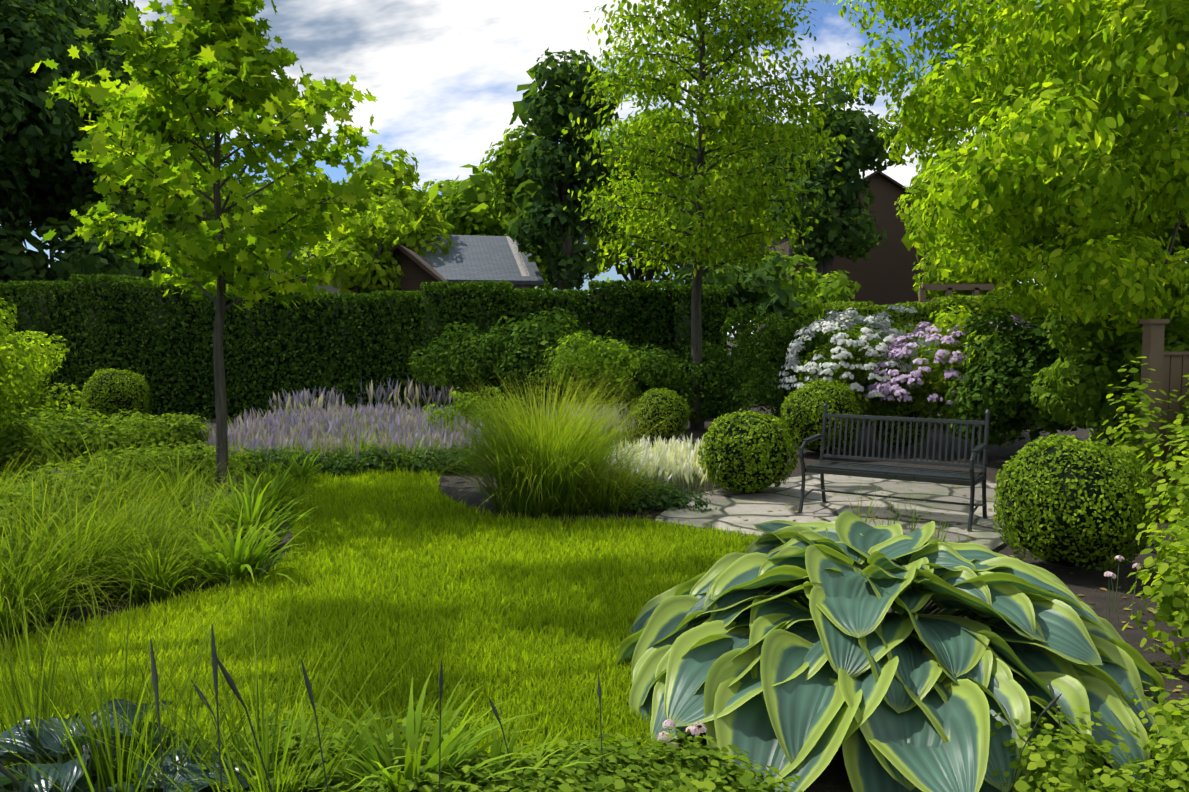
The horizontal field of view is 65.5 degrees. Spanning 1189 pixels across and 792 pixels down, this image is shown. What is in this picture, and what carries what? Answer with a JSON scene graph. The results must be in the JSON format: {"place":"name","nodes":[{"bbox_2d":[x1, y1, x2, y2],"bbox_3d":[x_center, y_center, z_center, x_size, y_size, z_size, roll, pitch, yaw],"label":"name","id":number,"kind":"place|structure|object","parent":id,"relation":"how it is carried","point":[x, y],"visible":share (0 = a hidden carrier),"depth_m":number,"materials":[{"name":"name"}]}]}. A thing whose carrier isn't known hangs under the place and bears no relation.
{"place":"outdoors","nodes":[
{"label":"outdoors","id":0,"kind":"place"},
{"bbox_2d":[0,464,814,770],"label":"lawn","id":1,"kind":"structure","parent":0,"point":[558,668],"depth_m":5.26,"materials":[{"name":"green plant"}]},
{"bbox_2d":[0,0,1186,336],"label":"sky","id":2,"kind":"structure","parent":0,"point":[444,76],"materials":[{"name":"white"}]},
{"bbox_2d":[0,337,1188,791],"bbox_3d":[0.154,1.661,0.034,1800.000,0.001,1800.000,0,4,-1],"label":"ground","id":3,"kind":"structure","parent":0,"point":[1078,581],"depth_m":6.64,"materials":[{"name":"soil"}]},
{"bbox_2d":[0,330,56,426],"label":"shrub","id":4,"kind":"object","parent":3,"relation":"on","point":[26,333],"depth_m":15.08,"materials":[{"name":"green plant"}]},
{"bbox_2d":[0,699,220,791],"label":"hosta","id":5,"kind":"object","parent":3,"relation":"on","point":[49,747],"depth_m":3.07,"materials":[{"name":"green plant"}]},
{"bbox_2d":[0,406,267,562],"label":"ground cover plants","id":6,"kind":"object","parent":3,"relation":"on","point":[170,436],"visible":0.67,"depth_m":10.16,"materials":[{"name":"green plant"}]},
{"bbox_2d":[82,743,256,791],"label":"small hosta leaves","id":7,"kind":"object","parent":3,"relation":"on","point":[180,778],"depth_m":2.93,"materials":[{"name":"green plant"}]},
{"bbox_2d":[30,0,388,490],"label":"maple tree","id":8,"kind":"object","parent":3,"relation":"on","point":[207,41],"depth_m":9.16,"materials":[{"name":"green plant"}]},
{"bbox_2d":[0,418,451,662],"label":"border grasses","id":9,"kind":"object","parent":3,"relation":"on","point":[161,585],"visible":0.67,"depth_m":5.93,"materials":[{"name":"green plant"}]},
{"bbox_2d":[0,532,489,791],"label":"tall grasses","id":10,"kind":"object","parent":3,"relation":"on","point":[123,768],"visible":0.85,"depth_m":2.98,"materials":[{"name":"green plant"}]},
{"bbox_2d":[265,250,344,300],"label":"grey house walls","id":11,"kind":"structure","parent":3,"relation":"on","point":[331,288],"depth_m":28.55,"materials":[{"name":"grey"}]},
{"bbox_2d":[247,241,335,279],"bbox_3d":[-8.161,-4.753,31.989,4.300,1.895,7.700,1,4,9],"label":"grey house roof","id":12,"kind":"object","parent":11,"relation":"on","point":[289,255],"depth_m":28.97,"materials":[{"name":"stone"}]},
{"bbox_2d":[94,450,616,791],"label":"grass clump","id":13,"kind":"object","parent":3,"relation":"on","point":[451,743],"visible":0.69,"depth_m":3.19,"materials":[{"name":"green plant"}]},
{"bbox_2d":[0,273,729,419],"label":"hedge","id":14,"kind":"object","parent":3,"relation":"on","point":[365,299],"depth_m":18.32,"materials":[{"name":"green plant"}]},
{"bbox_2d":[268,375,483,415],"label":"lavender flowers","id":15,"kind":"object","parent":3,"relation":"on","point":[306,397],"visible":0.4,"depth_m":17.83,"materials":[{"name":"purple plant"}]},
{"bbox_2d":[379,247,437,297],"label":"brown shed walls","id":16,"kind":"structure","parent":3,"relation":"on","point":[416,275],"depth_m":25.64,"materials":[{"name":"brown wood"}]},
{"bbox_2d":[347,244,450,290],"bbox_3d":[-5.440,-3.644,27.116,2.900,1.320,3.700,0,4,-1],"label":"roof edge","id":17,"kind":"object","parent":16,"relation":"on","point":[421,262],"depth_m":25.33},
{"bbox_2d":[177,401,649,476],"bbox_3d":[-2.626,0.402,14.200,7.494,0.648,7.319,0,4,-1],"label":"lavender drift","id":18,"kind":"object","parent":3,"relation":"on","point":[397,432],"depth_m":13.17,"materials":[{"name":"purple plant"}]},
{"bbox_2d":[0,0,911,360],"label":"trees","id":19,"kind":"object","parent":3,"relation":"on","point":[38,138],"depth_m":27.73,"materials":[{"name":"green plant"}]},
{"bbox_2d":[138,708,802,791],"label":"groundcover plants","id":20,"kind":"object","parent":3,"relation":"on","point":[628,767],"visible":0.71,"depth_m":3.06,"materials":[{"name":"green plant"}]},
{"bbox_2d":[412,234,529,289],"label":"grey house walls","id":21,"kind":"structure","parent":3,"relation":"on","point":[516,286],"depth_m":29.20,"materials":[{"name":"grey"}]},
{"bbox_2d":[401,234,543,284],"bbox_3d":[-4.417,-4.483,31.096,4.100,1.833,7.700,-1,4,-13],"label":"roof","id":22,"kind":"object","parent":21,"relation":"on","point":[468,258],"visible":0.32,"depth_m":28.87,"materials":[{"name":"tile"}]},
{"bbox_2d":[233,436,716,513],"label":"edging plants","id":23,"kind":"object","parent":3,"relation":"on","point":[673,500],"visible":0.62,"depth_m":10.79,"materials":[{"name":"green plant"}]},
{"bbox_2d":[0,624,1063,791],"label":"dark flower spikes","id":24,"kind":"object","parent":3,"relation":"on","point":[216,662],"visible":0.94,"depth_m":2.32,"materials":[{"name":"grey"}]},
{"bbox_2d":[376,357,691,523],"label":"fountain grass","id":25,"kind":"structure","parent":3,"relation":"on","point":[541,468],"depth_m":8.44,"materials":[{"name":"green plant"}]},
{"bbox_2d":[0,229,1188,443],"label":"light shrub leaves","id":26,"kind":"object","parent":3,"relation":"on","point":[16,383],"visible":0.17,"depth_m":11.40,"materials":[{"name":"green plant"}]},
{"bbox_2d":[81,368,1153,570],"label":"boxwood balls","id":27,"kind":"object","parent":3,"relation":"on","point":[1096,447],"depth_m":6.64},
{"bbox_2d":[63,85,1188,392],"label":"trees","id":28,"kind":"object","parent":3,"relation":"on","point":[479,201],"depth_m":34.24,"materials":[{"name":"green plant"}]},
{"bbox_2d":[604,434,720,497],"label":"white spikes","id":29,"kind":"object","parent":3,"relation":"on","point":[679,461],"visible":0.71,"depth_m":9.91,"materials":[{"name":"white plant"}]},
{"bbox_2d":[295,135,1046,301],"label":"trees","id":30,"kind":"object","parent":3,"relation":"on","point":[357,266],"depth_m":28.83,"materials":[{"name":"green plant"}]},
{"bbox_2d":[555,0,866,429],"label":"tree","id":31,"kind":"object","parent":3,"relation":"on","point":[787,130],"depth_m":15.35,"materials":[{"name":"green plant"}]},
{"bbox_2d":[408,301,1085,446],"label":"shrubs","id":32,"kind":"object","parent":3,"relation":"on","point":[1002,388],"visible":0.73,"depth_m":15.76,"materials":[{"name":"green plant"}]},
{"bbox_2d":[420,276,1188,449],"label":"shrub leaves","id":33,"kind":"object","parent":3,"relation":"on","point":[1090,372],"visible":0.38,"depth_m":10.26,"materials":[{"name":"green plant"}]},
{"bbox_2d":[655,474,1008,551],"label":"patio","id":34,"kind":"structure","parent":3,"relation":"on","point":[732,506],"depth_m":8.76,"materials":[{"name":"grey stone"}]},
{"bbox_2d":[798,403,990,531],"bbox_3d":[2.683,0.599,8.332,1.520,0.979,0.694,2,5,33],"label":"garden bench","id":35,"kind":"object","parent":34,"relation":"on","point":[971,478],"visible":1,"depth_m":8.39,"materials":[{"name":"paint"}]},
{"bbox_2d":[826,480,985,542],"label":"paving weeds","id":36,"kind":"object","parent":34,"relation":"on","point":[914,525],"visible":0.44,"depth_m":7.32,"materials":[{"name":"green plant"}]},
{"bbox_2d":[590,474,1180,780],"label":"leaf litter","id":37,"kind":"object","parent":3,"relation":"on","point":[1152,610],"visible":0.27,"depth_m":7.86,"materials":[{"name":"plant"}]},
{"bbox_2d":[614,511,1181,791],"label":"hosta plant","id":38,"kind":"object","parent":3,"relation":"on","point":[731,649],"depth_m":3.70,"materials":[{"name":"green plant"}]},
{"bbox_2d":[665,561,1137,760],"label":"pink flower stems","id":39,"kind":"object","parent":3,"relation":"on","point":[1109,615],"visible":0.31,"depth_m":5.41,"materials":[{"name":"plant"}]},
{"bbox_2d":[795,318,1029,447],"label":"flowering shrub leaves","id":40,"kind":"object","parent":3,"relation":"on","point":[936,381],"visible":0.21,"depth_m":13.07,"materials":[{"name":"green plant"}]},
{"bbox_2d":[777,305,940,396],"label":"white flowers","id":41,"kind":"object","parent":40,"relation":"attached to","point":[878,321],"visible":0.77,"depth_m":13.20,"materials":[{"name":"white plant"}]},
{"bbox_2d":[863,314,1034,406],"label":"pink flowers","id":42,"kind":"object","parent":40,"relation":"attached to","point":[896,351],"visible":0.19,"depth_m":12.46,"materials":[{"name":"plant"}]},
{"bbox_2d":[822,294,1028,407],"bbox_3d":[8.203,-0.976,20.660,5.980,2.647,1.593,0,4,-1],"label":"hedge","id":43,"kind":"object","parent":3,"relation":"on","point":[937,304],"depth_m":20.12,"materials":[{"name":"green plant"}]},
{"bbox_2d":[918,284,1003,308],"bbox_3d":[9.916,-1.423,24.127,2.963,2.985,0.120,0,4,-1],"label":"pergola rail","id":44,"kind":"object","parent":3,"relation":"on","point":[949,288],"visible":0.27,"depth_m":23.97,"materials":[{"name":"brown"}]},
{"bbox_2d":[990,356,1188,791],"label":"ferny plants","id":45,"kind":"object","parent":3,"relation":"on","point":[1053,767],"visible":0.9,"depth_m":4.33,"materials":[{"name":"green plant"}]},
{"bbox_2d":[1137,319,1188,520],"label":"fence","id":46,"kind":"object","parent":3,"relation":"on","point":[1171,368],"visible":0.52,"depth_m":8.26,"materials":[{"name":"brown wood"}]},
{"bbox_2d":[754,174,935,358],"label":"house timber walls","id":47,"kind":"structure","parent":0,"point":[884,273],"depth_m":49.94,"materials":[{"name":"brown wood"}]},
{"bbox_2d":[782,171,910,229],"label":"roof","id":48,"kind":"structure","parent":47,"relation":"on","point":[891,180],"depth_m":49.35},
{"bbox_2d":[657,555,1142,751],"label":"flowers","id":49,"kind":"object","parent":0,"point":[671,724],"visible":0.98,"depth_m":3.45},
{"bbox_2d":[833,0,1188,365],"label":"canopy","id":50,"kind":"object","parent":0,"point":[1050,171],"depth_m":8.60,"materials":[{"name":"green plant"}]}
]}

